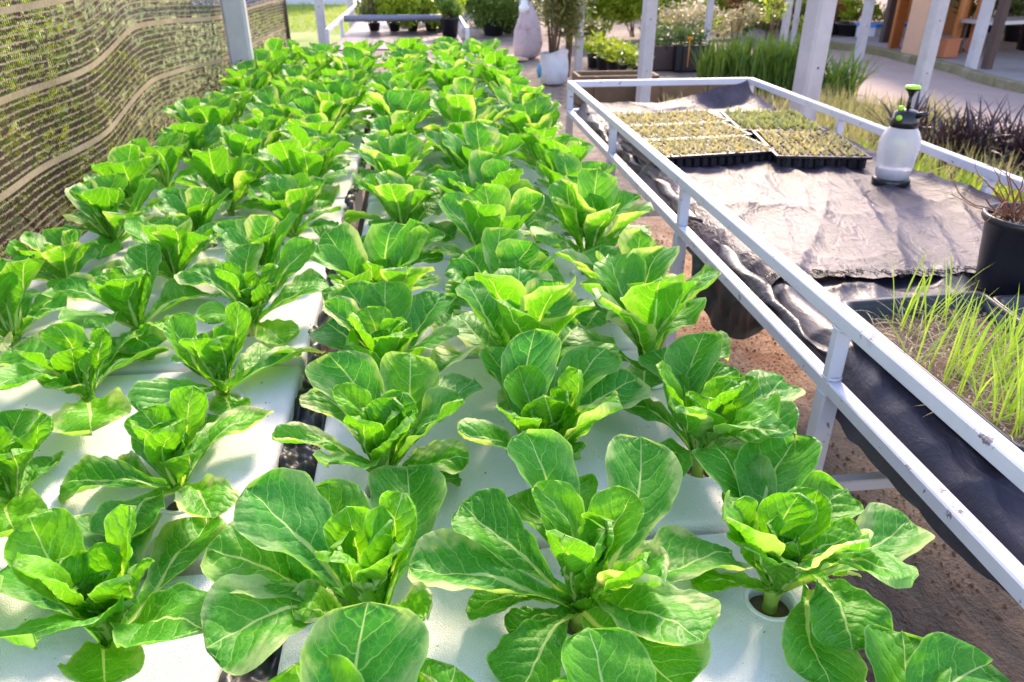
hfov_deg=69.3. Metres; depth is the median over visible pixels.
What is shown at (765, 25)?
bush
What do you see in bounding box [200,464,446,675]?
romaine lettuce
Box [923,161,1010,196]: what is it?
strap leaf plant
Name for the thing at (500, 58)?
romaine lettuce
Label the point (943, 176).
strap leaf plant
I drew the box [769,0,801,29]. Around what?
bedding plant
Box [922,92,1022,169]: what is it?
purple plant
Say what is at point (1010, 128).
purple plant
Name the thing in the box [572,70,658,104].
planter box
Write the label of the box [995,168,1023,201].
strap leaf plant
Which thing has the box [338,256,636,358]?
foam board
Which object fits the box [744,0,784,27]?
bedding plant
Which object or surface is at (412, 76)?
romaine lettuce
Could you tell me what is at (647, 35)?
concrete post
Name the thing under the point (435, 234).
romaine lettuce
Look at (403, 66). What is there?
romaine lettuce
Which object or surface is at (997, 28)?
wooden post
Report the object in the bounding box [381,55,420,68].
romaine lettuce
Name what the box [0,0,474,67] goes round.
lawn
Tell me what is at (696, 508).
foam board
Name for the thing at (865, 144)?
strap leaf plant
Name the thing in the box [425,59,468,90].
romaine lettuce
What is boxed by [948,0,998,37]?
shadow plant
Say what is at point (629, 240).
romaine lettuce
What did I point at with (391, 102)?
romaine lettuce
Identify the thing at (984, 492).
plastic tarp
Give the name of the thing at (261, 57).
romaine lettuce
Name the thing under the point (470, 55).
romaine lettuce
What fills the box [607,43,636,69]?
potted plant
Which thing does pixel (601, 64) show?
potted plant
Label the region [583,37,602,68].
potted plant
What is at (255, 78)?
romaine lettuce
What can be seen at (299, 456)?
black plastic liner
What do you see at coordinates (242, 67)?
romaine lettuce
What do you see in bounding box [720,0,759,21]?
bedding plant
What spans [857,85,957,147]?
purple plant
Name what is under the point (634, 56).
potted plant
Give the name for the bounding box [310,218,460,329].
romaine lettuce
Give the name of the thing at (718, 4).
bedding plant
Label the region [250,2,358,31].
lawn grass
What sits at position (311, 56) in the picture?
romaine lettuce
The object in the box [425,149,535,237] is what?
romaine lettuce
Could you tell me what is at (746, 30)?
bush
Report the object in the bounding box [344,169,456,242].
romaine lettuce
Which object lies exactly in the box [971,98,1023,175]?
purple plant
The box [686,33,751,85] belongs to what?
reed clump
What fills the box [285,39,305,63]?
romaine lettuce
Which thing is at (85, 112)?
shrub behind net
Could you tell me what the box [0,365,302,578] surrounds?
foam board
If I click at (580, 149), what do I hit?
romaine lettuce
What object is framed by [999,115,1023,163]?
purple plant
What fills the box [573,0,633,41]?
yellow shrub
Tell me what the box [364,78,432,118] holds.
romaine lettuce
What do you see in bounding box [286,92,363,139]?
romaine lettuce
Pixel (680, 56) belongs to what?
planter box
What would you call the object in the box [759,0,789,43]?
yellow shrub
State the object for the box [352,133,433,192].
romaine lettuce
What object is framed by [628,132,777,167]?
seedling tray
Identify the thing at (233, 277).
romaine lettuce
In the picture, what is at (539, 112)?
romaine lettuce
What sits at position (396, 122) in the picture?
romaine lettuce
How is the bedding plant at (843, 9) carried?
on the ground at (1000, 644)
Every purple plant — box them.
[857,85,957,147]
[880,94,1001,165]
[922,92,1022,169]
[932,94,1023,163]
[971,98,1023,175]
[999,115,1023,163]
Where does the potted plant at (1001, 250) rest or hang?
on the plastic tarp at (984, 492)
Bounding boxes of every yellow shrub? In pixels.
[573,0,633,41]
[606,0,661,36]
[656,0,697,22]
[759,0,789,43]
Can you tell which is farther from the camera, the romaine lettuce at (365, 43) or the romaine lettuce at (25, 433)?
the romaine lettuce at (365, 43)
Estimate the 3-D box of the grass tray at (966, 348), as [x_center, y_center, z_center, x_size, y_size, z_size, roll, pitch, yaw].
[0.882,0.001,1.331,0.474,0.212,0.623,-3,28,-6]
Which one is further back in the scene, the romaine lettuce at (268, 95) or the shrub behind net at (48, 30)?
the shrub behind net at (48, 30)
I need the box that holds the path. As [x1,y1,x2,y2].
[746,34,1023,135]
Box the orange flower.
[687,37,693,66]
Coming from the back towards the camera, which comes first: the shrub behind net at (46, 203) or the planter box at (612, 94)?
the planter box at (612, 94)
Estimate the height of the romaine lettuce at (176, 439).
0.218 m
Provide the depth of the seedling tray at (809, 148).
2.81 m
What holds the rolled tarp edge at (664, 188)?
attached to the plastic tarp at (832, 218)
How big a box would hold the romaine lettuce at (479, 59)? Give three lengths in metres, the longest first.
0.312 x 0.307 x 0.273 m
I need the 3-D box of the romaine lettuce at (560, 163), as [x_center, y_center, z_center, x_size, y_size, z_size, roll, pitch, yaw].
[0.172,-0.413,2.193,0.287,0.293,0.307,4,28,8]
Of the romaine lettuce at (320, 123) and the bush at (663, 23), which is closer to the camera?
the romaine lettuce at (320, 123)
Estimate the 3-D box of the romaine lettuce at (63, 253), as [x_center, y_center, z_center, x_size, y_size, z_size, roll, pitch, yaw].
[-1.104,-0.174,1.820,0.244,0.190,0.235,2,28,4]
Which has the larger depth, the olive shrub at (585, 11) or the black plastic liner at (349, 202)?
the olive shrub at (585, 11)
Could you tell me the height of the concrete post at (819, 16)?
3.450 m
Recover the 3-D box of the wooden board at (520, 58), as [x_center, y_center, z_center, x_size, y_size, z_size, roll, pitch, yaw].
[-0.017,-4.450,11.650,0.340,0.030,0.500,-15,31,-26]
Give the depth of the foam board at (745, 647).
0.92 m
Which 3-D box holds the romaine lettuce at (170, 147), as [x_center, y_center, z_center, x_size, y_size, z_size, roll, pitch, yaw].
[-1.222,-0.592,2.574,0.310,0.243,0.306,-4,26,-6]
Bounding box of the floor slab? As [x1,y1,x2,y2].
[830,32,1023,80]
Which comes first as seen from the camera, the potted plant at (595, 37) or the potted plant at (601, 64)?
the potted plant at (601, 64)
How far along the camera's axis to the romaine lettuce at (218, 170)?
2.31 m
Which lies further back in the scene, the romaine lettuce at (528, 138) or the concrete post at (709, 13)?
the concrete post at (709, 13)
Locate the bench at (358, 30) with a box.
[325,0,469,68]
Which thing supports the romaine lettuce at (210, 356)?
in the foam board at (239, 462)
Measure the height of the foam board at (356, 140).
0.055 m
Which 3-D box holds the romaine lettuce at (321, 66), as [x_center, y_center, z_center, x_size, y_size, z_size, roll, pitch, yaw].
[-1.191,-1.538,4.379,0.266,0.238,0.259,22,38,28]
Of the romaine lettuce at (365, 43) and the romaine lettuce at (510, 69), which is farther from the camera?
the romaine lettuce at (365, 43)
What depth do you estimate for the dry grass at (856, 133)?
6.64 m
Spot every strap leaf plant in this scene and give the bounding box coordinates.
[859,136,873,148]
[913,154,947,175]
[918,156,979,184]
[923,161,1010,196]
[979,176,1016,201]
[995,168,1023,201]
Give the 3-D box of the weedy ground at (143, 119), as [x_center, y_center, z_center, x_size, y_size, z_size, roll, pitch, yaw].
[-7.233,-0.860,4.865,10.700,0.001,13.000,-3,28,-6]
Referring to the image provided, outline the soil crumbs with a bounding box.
[651,232,1023,675]
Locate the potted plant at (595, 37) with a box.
[587,29,607,50]
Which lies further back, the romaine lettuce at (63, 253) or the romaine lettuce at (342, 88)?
the romaine lettuce at (342, 88)
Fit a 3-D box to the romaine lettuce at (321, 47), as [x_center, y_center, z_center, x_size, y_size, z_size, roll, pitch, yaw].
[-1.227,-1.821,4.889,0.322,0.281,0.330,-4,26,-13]
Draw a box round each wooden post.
[879,0,897,42]
[980,0,1011,69]
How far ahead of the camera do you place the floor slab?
11.42 m
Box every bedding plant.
[697,0,734,20]
[719,0,748,12]
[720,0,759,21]
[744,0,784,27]
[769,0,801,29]
[789,0,806,30]
[831,0,858,33]
[834,0,885,35]
[835,0,863,20]
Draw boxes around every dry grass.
[658,86,789,110]
[815,79,1023,202]
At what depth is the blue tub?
14.22 m
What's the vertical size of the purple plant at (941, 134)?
0.627 m
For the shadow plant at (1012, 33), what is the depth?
13.21 m
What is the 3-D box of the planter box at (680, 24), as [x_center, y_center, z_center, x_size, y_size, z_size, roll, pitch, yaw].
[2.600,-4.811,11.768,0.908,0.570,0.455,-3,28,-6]
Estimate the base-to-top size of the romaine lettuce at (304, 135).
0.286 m
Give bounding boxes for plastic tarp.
[576,80,999,284]
[762,264,1023,594]
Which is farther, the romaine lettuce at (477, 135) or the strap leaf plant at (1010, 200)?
the strap leaf plant at (1010, 200)
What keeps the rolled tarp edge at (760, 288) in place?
attached to the plastic tarp at (832, 218)
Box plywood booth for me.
[887,0,981,55]
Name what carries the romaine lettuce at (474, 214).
in the foam board at (623, 341)
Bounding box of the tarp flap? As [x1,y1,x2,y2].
[686,246,763,339]
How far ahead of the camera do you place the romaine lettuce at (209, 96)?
3.36 m
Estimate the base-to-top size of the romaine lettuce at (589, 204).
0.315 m
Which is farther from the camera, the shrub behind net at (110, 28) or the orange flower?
the orange flower
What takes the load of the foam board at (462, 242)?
on the growing bed
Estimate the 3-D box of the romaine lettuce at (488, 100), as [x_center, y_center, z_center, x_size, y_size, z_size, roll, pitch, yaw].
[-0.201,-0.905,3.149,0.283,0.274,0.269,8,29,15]
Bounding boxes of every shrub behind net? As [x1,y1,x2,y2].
[0,0,109,67]
[0,5,63,105]
[0,42,152,169]
[0,107,103,233]
[48,16,179,120]
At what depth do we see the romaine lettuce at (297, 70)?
4.10 m
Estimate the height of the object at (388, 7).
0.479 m
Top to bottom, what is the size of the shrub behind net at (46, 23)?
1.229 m
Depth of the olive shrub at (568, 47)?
9.66 m
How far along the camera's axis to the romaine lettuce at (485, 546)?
0.92 m
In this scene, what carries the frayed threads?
attached to the plastic tarp at (984, 492)
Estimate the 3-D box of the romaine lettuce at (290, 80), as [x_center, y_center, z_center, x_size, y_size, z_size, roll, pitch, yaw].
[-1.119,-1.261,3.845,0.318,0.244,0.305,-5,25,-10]
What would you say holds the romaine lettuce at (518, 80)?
in the foam board at (437, 119)
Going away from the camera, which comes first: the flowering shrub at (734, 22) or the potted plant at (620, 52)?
the potted plant at (620, 52)
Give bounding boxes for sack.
[513,0,542,57]
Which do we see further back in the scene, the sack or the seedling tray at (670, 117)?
the sack
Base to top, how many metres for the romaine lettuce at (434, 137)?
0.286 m
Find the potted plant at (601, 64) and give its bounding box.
[592,36,618,70]
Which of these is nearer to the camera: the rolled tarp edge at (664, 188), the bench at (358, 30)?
the rolled tarp edge at (664, 188)
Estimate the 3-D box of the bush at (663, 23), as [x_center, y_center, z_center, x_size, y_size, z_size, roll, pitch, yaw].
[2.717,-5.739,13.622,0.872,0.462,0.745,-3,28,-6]
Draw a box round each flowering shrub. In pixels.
[657,1,726,43]
[713,2,766,45]
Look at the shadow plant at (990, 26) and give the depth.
14.75 m
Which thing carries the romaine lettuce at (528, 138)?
in the foam board at (531, 175)
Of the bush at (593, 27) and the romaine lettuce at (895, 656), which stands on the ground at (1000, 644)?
the bush at (593, 27)
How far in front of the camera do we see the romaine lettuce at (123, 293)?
1.59 m
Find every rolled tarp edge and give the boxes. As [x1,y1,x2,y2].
[585,110,702,222]
[713,239,827,356]
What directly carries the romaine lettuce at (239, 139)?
in the foam board at (345, 182)
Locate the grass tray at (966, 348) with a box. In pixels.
[834,248,1023,469]
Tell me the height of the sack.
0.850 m
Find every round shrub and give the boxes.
[461,0,541,35]
[472,7,489,25]
[485,0,540,32]
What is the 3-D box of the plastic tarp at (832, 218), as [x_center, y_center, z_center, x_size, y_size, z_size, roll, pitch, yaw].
[0.923,-0.732,2.874,0.922,0.185,2.359,-3,28,-6]
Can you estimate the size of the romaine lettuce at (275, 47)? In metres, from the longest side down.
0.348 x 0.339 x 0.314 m
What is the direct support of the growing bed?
on the ground at (1000, 644)
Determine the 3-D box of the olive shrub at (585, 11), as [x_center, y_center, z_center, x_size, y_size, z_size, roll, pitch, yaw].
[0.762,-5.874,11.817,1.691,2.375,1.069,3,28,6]
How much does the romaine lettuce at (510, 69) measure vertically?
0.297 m
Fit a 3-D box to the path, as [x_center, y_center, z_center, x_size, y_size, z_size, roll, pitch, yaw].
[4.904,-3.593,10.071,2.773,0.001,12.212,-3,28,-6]
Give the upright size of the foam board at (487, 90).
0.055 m
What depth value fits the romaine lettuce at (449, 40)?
5.15 m
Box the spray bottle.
[871,84,928,187]
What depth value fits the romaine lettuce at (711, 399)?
1.18 m
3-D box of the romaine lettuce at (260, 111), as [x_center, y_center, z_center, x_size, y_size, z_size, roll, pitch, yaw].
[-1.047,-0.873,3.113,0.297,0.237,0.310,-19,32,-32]
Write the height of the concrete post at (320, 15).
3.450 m
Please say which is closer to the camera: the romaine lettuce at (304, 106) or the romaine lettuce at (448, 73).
the romaine lettuce at (304, 106)
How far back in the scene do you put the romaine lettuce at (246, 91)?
3.60 m
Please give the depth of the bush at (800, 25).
13.06 m
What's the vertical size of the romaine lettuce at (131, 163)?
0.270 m
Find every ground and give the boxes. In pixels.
[0,66,230,258]
[306,0,1023,681]
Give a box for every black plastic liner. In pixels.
[218,354,326,681]
[308,92,380,354]
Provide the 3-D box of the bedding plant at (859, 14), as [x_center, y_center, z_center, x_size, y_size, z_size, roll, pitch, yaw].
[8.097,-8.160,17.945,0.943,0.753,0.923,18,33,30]
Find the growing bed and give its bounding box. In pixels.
[314,165,370,353]
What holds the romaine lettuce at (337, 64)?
in the foam board
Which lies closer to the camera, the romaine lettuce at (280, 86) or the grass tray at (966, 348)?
the grass tray at (966, 348)
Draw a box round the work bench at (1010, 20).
[958,16,1023,53]
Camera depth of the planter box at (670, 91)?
7.89 m
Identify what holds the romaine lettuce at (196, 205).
in the foam board at (217, 251)
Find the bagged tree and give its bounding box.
[530,0,591,84]
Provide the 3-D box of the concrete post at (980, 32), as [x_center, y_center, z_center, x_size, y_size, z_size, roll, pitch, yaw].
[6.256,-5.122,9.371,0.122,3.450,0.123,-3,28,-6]
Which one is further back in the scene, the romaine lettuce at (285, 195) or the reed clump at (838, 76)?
the reed clump at (838, 76)
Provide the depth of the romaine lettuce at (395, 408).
1.14 m
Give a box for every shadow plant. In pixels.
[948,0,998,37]
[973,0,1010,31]
[1004,0,1023,41]
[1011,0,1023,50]
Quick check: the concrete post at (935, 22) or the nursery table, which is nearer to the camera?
the nursery table
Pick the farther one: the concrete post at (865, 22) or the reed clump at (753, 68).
the concrete post at (865, 22)
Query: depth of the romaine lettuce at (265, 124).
2.82 m
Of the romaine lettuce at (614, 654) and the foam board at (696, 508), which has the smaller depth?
the romaine lettuce at (614, 654)
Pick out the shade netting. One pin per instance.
(42, 86)
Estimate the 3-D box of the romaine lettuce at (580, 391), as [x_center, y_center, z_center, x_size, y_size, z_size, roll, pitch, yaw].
[0.072,0.121,1.199,0.327,0.260,0.261,-3,28,-6]
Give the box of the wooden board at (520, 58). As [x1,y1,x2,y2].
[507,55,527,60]
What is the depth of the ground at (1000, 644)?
2.27 m
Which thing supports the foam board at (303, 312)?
on the growing bed
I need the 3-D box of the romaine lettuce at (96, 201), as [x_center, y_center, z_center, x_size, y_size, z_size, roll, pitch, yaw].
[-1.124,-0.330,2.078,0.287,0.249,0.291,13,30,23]
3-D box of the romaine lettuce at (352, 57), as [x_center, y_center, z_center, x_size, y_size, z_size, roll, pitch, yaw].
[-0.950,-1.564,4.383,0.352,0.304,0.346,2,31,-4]
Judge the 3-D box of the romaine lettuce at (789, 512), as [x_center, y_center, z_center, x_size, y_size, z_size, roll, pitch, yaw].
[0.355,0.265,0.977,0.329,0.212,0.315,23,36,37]
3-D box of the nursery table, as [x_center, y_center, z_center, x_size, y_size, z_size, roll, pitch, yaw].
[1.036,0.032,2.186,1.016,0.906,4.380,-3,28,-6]
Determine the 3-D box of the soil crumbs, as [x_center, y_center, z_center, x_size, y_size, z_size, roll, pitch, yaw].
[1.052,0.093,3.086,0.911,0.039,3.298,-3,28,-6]
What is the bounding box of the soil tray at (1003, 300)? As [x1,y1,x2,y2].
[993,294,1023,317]
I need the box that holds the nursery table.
[565,77,1023,608]
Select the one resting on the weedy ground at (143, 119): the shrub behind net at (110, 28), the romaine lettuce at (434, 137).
the shrub behind net at (110, 28)
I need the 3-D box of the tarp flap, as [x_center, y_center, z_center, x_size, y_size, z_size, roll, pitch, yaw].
[0.552,-0.116,2.006,0.035,0.145,0.550,1,27,-8]
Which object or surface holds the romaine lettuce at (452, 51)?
in the foam board at (432, 84)
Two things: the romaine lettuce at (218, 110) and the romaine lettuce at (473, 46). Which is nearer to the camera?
the romaine lettuce at (218, 110)
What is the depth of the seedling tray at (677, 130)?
3.10 m
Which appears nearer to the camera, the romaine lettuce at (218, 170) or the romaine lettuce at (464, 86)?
the romaine lettuce at (218, 170)
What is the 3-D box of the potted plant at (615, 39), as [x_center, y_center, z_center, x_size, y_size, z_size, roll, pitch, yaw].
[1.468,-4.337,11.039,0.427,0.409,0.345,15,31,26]
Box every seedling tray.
[608,107,729,126]
[619,120,752,145]
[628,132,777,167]
[719,106,825,138]
[751,128,871,169]
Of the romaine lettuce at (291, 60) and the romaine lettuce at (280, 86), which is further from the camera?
the romaine lettuce at (291, 60)
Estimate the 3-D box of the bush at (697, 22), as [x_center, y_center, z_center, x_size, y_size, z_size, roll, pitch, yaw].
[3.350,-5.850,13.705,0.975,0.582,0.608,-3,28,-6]
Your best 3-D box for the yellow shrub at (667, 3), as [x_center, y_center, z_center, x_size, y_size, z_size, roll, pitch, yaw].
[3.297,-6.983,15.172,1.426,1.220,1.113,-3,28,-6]
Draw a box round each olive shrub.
[536,0,598,43]
[538,0,585,76]
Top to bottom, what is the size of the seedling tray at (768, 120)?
0.076 m
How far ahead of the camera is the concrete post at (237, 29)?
4.14 m
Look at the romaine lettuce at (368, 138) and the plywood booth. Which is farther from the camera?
the plywood booth
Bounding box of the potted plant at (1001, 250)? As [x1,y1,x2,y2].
[946,150,1023,296]
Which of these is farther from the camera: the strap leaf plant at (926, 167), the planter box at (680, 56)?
the planter box at (680, 56)
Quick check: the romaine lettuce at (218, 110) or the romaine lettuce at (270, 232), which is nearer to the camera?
the romaine lettuce at (270, 232)
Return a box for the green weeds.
[815,92,1023,201]
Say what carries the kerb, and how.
on the path
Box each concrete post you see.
[220,0,253,71]
[314,0,325,43]
[347,0,352,27]
[574,0,584,70]
[635,0,657,102]
[704,0,714,43]
[779,0,793,41]
[789,0,837,121]
[790,0,801,45]
[854,0,875,60]
[911,0,949,110]
[964,0,995,69]
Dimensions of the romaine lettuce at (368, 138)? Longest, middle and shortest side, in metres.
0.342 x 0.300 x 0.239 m
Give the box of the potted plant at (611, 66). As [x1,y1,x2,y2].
[598,40,627,70]
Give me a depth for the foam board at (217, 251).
2.20 m
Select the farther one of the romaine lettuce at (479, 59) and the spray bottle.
the romaine lettuce at (479, 59)
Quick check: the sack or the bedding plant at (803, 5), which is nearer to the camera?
the sack
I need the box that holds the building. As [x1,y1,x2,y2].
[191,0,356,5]
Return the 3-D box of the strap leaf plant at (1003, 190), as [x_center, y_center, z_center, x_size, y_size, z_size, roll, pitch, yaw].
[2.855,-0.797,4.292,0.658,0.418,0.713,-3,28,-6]
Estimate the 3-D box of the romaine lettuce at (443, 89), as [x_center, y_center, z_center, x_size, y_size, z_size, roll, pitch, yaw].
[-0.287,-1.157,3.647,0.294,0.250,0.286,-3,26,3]
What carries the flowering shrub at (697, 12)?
on the ground at (1000, 644)
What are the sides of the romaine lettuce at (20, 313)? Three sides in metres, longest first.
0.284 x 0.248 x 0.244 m
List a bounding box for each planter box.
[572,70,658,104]
[650,85,727,102]
[652,26,691,69]
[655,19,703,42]
[670,26,711,70]
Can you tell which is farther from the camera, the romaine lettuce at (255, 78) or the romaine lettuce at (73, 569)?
the romaine lettuce at (255, 78)
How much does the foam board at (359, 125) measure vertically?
0.055 m
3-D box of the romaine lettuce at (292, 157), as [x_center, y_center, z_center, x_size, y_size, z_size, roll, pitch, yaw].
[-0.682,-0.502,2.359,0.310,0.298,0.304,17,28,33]
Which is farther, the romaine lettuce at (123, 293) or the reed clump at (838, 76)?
the reed clump at (838, 76)
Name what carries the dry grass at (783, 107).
on the ground at (1000, 644)
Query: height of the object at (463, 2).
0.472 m
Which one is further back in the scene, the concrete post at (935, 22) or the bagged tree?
the bagged tree
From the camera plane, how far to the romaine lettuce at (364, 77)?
3.83 m
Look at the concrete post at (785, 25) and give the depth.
11.47 m
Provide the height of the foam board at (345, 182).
0.055 m
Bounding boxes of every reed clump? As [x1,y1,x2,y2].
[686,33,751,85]
[716,27,799,95]
[752,30,835,95]
[766,44,880,102]
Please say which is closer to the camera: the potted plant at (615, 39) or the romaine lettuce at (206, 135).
the romaine lettuce at (206, 135)
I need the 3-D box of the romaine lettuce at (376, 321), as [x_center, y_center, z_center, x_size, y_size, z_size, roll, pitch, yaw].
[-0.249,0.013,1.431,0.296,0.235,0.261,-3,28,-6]
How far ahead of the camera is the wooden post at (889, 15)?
13.00 m
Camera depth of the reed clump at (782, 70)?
8.57 m
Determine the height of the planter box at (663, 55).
0.547 m
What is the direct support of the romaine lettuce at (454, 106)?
in the foam board at (531, 175)
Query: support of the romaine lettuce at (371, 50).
in the foam board
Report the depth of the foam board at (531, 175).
2.87 m
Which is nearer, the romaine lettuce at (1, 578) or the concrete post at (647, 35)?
the romaine lettuce at (1, 578)
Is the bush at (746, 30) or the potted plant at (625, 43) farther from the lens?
the bush at (746, 30)
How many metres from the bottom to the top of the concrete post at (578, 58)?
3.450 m
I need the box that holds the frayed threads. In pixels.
[765,266,975,281]
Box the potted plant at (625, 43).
[619,39,639,61]
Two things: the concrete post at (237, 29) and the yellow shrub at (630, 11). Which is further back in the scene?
the yellow shrub at (630, 11)
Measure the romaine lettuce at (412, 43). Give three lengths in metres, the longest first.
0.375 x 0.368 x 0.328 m
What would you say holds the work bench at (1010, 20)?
on the floor slab
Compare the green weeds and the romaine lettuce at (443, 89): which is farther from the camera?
the green weeds
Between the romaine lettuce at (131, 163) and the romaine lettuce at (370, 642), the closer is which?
the romaine lettuce at (370, 642)
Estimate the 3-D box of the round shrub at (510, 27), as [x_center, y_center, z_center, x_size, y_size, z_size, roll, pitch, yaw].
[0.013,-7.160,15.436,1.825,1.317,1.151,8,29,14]
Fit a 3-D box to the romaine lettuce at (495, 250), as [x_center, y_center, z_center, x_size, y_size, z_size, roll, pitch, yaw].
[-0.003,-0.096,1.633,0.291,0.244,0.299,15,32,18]
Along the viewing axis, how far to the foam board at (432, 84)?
4.66 m
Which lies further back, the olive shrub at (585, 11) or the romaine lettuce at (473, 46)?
the olive shrub at (585, 11)
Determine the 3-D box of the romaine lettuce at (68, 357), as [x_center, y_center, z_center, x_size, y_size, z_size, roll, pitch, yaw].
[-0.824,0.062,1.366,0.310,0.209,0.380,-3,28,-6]
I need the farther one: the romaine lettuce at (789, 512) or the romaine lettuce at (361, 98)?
the romaine lettuce at (361, 98)
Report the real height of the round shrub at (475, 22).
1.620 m
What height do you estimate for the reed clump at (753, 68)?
0.706 m
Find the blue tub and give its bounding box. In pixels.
[855,22,907,36]
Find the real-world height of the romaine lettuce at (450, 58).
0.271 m
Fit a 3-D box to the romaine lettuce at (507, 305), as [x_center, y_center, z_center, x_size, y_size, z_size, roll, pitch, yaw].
[0.021,0.004,1.393,0.341,0.302,0.348,3,23,-6]
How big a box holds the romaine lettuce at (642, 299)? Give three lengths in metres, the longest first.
0.339 x 0.316 x 0.306 m
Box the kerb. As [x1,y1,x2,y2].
[796,37,1023,93]
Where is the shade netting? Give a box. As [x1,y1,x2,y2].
[0,0,290,259]
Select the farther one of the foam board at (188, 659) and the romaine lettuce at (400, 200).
the romaine lettuce at (400, 200)
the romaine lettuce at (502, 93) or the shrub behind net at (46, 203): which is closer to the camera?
the romaine lettuce at (502, 93)
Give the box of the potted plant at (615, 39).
[601,36,623,58]
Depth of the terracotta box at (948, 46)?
11.17 m
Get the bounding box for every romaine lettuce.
[0,254,66,351]
[0,322,168,435]
[0,408,64,536]
[0,504,226,681]
[0,575,3,589]
[5,227,121,287]
[41,241,221,353]
[58,385,273,538]
[63,173,165,259]
[75,144,167,215]
[121,215,220,288]
[125,130,198,187]
[127,301,325,414]
[156,94,239,146]
[157,186,244,249]
[161,120,222,160]
[174,237,330,345]
[175,146,268,217]
[197,124,282,191]
[200,91,254,125]
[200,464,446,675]
[213,212,311,278]
[219,67,268,113]
[219,86,256,121]
[219,117,277,168]
[227,102,297,146]
[231,59,277,102]
[234,49,290,86]
[248,136,346,216]
[248,172,340,243]
[251,85,306,138]
[254,37,292,80]
[267,602,474,681]
[268,79,312,99]
[271,123,353,187]
[272,350,483,501]
[273,74,318,99]
[280,112,358,155]
[281,64,320,97]
[284,52,306,65]
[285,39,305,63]
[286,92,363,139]
[294,59,328,78]
[297,47,336,74]
[300,78,373,130]
[308,41,342,68]
[308,281,458,370]
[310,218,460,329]
[317,74,377,119]
[321,68,374,111]
[325,47,380,85]
[330,56,375,89]
[342,39,384,61]
[343,45,382,71]
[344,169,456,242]
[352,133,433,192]
[357,130,444,177]
[360,227,444,265]
[361,50,377,79]
[362,108,437,164]
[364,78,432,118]
[365,89,441,135]
[366,60,429,106]
[373,47,429,81]
[380,37,430,66]
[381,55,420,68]
[382,38,423,68]
[382,58,430,90]
[407,429,752,681]
[421,88,510,154]
[423,59,488,102]
[423,118,497,172]
[424,76,481,102]
[425,41,471,68]
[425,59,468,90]
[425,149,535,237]
[426,55,480,88]
[428,36,466,63]
[428,120,524,187]
[428,183,548,262]
[430,45,468,69]
[430,77,487,97]
[431,266,618,410]
[439,97,498,127]
[444,227,564,306]
[457,328,651,487]
[461,39,500,66]
[465,52,491,76]
[469,48,525,101]
[475,53,519,93]
[482,61,523,103]
[488,73,530,121]
[493,85,562,134]
[495,81,551,126]
[502,95,561,165]
[508,126,573,185]
[524,148,616,237]
[529,168,653,278]
[532,132,594,196]
[551,627,656,681]
[555,229,675,328]
[568,246,730,388]
[623,331,805,479]
[690,434,934,681]
[864,624,1010,681]
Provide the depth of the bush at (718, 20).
14.41 m
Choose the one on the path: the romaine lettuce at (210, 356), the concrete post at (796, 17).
the concrete post at (796, 17)
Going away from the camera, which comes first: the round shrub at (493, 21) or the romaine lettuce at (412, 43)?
the romaine lettuce at (412, 43)
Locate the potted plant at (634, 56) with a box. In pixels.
[625,47,654,69]
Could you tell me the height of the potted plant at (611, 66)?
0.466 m
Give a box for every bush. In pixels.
[573,15,605,42]
[638,16,684,32]
[678,12,714,32]
[712,15,736,36]
[728,7,764,35]
[747,13,782,39]
[789,15,803,40]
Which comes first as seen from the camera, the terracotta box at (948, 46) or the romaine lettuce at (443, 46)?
the romaine lettuce at (443, 46)
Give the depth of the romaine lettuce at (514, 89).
3.31 m
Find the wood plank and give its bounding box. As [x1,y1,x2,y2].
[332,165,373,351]
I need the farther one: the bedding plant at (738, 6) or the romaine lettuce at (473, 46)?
the bedding plant at (738, 6)
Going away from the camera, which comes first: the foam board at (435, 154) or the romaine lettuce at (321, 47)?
the foam board at (435, 154)
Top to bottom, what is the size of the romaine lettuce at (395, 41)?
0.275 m
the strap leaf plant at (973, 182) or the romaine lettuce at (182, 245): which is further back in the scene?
the strap leaf plant at (973, 182)
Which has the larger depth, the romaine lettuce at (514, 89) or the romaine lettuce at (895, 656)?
the romaine lettuce at (514, 89)
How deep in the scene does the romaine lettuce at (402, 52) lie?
4.60 m
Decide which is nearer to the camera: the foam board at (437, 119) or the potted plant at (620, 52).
the foam board at (437, 119)
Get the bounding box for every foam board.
[0,262,326,379]
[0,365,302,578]
[0,574,222,681]
[79,199,346,271]
[120,158,359,205]
[179,129,363,162]
[232,107,370,128]
[277,533,866,681]
[314,350,729,548]
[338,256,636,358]
[361,195,584,259]
[368,157,548,202]
[416,113,505,127]
[416,132,528,158]
[419,89,498,105]
[421,76,487,89]
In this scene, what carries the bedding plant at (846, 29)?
on the ground at (1000, 644)
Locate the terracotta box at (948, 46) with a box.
[936,37,962,57]
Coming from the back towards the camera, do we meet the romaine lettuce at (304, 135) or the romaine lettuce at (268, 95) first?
the romaine lettuce at (268, 95)

